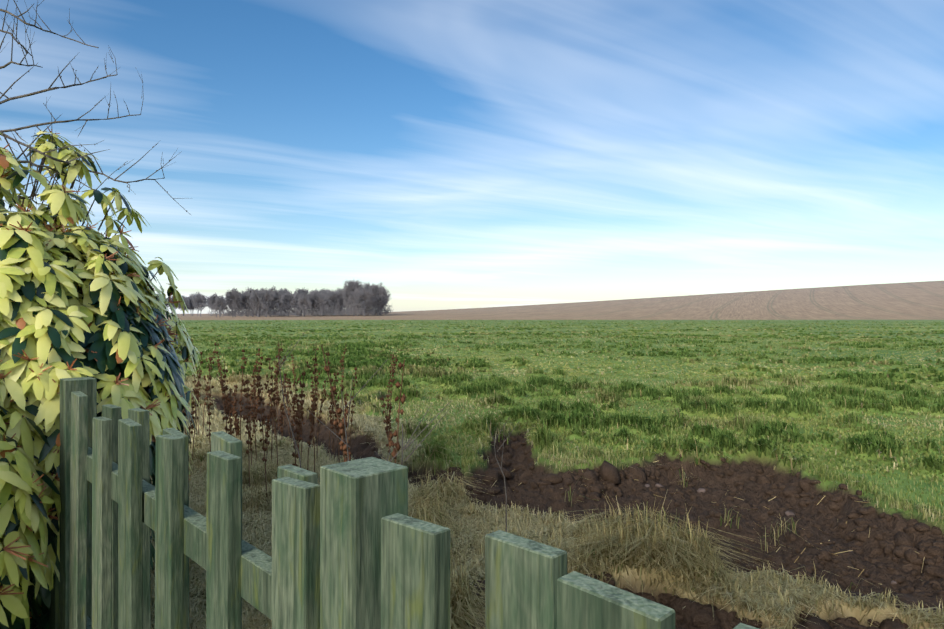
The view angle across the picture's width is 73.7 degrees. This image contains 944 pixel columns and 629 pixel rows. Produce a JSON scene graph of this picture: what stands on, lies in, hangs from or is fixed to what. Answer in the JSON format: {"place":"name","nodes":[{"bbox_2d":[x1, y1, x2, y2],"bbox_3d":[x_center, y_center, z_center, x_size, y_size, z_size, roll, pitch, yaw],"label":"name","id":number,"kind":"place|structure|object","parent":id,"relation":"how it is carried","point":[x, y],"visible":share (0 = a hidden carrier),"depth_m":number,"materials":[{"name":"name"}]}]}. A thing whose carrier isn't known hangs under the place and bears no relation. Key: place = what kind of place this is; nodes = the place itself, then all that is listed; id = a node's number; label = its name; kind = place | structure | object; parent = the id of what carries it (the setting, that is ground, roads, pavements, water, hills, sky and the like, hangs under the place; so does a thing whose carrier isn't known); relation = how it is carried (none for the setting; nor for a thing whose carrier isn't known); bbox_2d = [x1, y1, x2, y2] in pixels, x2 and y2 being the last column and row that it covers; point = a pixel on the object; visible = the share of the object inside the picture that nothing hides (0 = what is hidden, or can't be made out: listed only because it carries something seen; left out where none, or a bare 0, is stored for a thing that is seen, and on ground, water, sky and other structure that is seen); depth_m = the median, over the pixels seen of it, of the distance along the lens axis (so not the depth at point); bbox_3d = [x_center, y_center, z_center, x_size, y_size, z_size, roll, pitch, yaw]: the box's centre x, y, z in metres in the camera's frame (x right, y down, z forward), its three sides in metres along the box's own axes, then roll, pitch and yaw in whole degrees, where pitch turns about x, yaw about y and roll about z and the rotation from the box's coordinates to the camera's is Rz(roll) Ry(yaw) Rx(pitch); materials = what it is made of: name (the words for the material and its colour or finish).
{"place":"outdoors","nodes":[
{"label":"outdoors","id":0,"kind":"place"},
{"bbox_2d":[0,0,943,313],"label":"sky","id":1,"kind":"structure","parent":0,"point":[445,154],"materials":[{"name":"blue"}]},
{"bbox_2d":[150,319,943,628],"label":"grass","id":2,"kind":"structure","parent":0,"point":[618,542],"depth_m":8.02,"materials":[{"name":"green plant"}]},
{"bbox_2d":[150,281,943,628],"bbox_3d":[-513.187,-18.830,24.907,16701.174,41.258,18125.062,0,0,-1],"label":"ground","id":3,"kind":"structure","parent":0,"point":[888,303],"depth_m":9.63,"materials":[{"name":"green plant"}]},
{"bbox_2d":[0,0,186,211],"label":"bare twigs","id":4,"kind":"object","parent":3,"relation":"on","point":[4,135],"visible":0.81,"depth_m":3.65,"materials":[{"name":"brown wood"}]},
{"bbox_2d":[0,126,201,628],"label":"pieris shrub","id":5,"kind":"object","parent":3,"relation":"on","point":[76,301],"visible":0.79,"depth_m":2.70,"materials":[{"name":"green plant"}]},
{"bbox_2d":[157,279,393,316],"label":"trees","id":6,"kind":"object","parent":3,"relation":"on","point":[353,297],"visible":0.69,"depth_m":301.29,"materials":[{"name":"grey plant"}]},
{"bbox_2d":[173,332,518,531],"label":"dead stalks","id":7,"kind":"object","parent":3,"relation":"on","point":[343,423],"visible":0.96,"depth_m":5.90,"materials":[{"name":"brown plant"}]},
{"bbox_2d":[39,377,758,628],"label":"fence","id":8,"kind":"object","parent":3,"relation":"on","point":[355,545],"visible":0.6,"depth_m":1.25,"materials":[{"name":"paint"}]},
{"bbox_2d":[371,432,943,628],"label":"soil clods","id":9,"kind":"object","parent":3,"relation":"on","point":[689,614],"visible":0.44,"depth_m":4.65,"materials":[{"name":"brown soil"}]},
{"bbox_2d":[625,484,896,584],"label":"stones","id":10,"kind":"object","parent":9,"relation":"on","point":[703,490],"visible":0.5,"depth_m":6.02,"materials":[{"name":"stone"}]}
]}

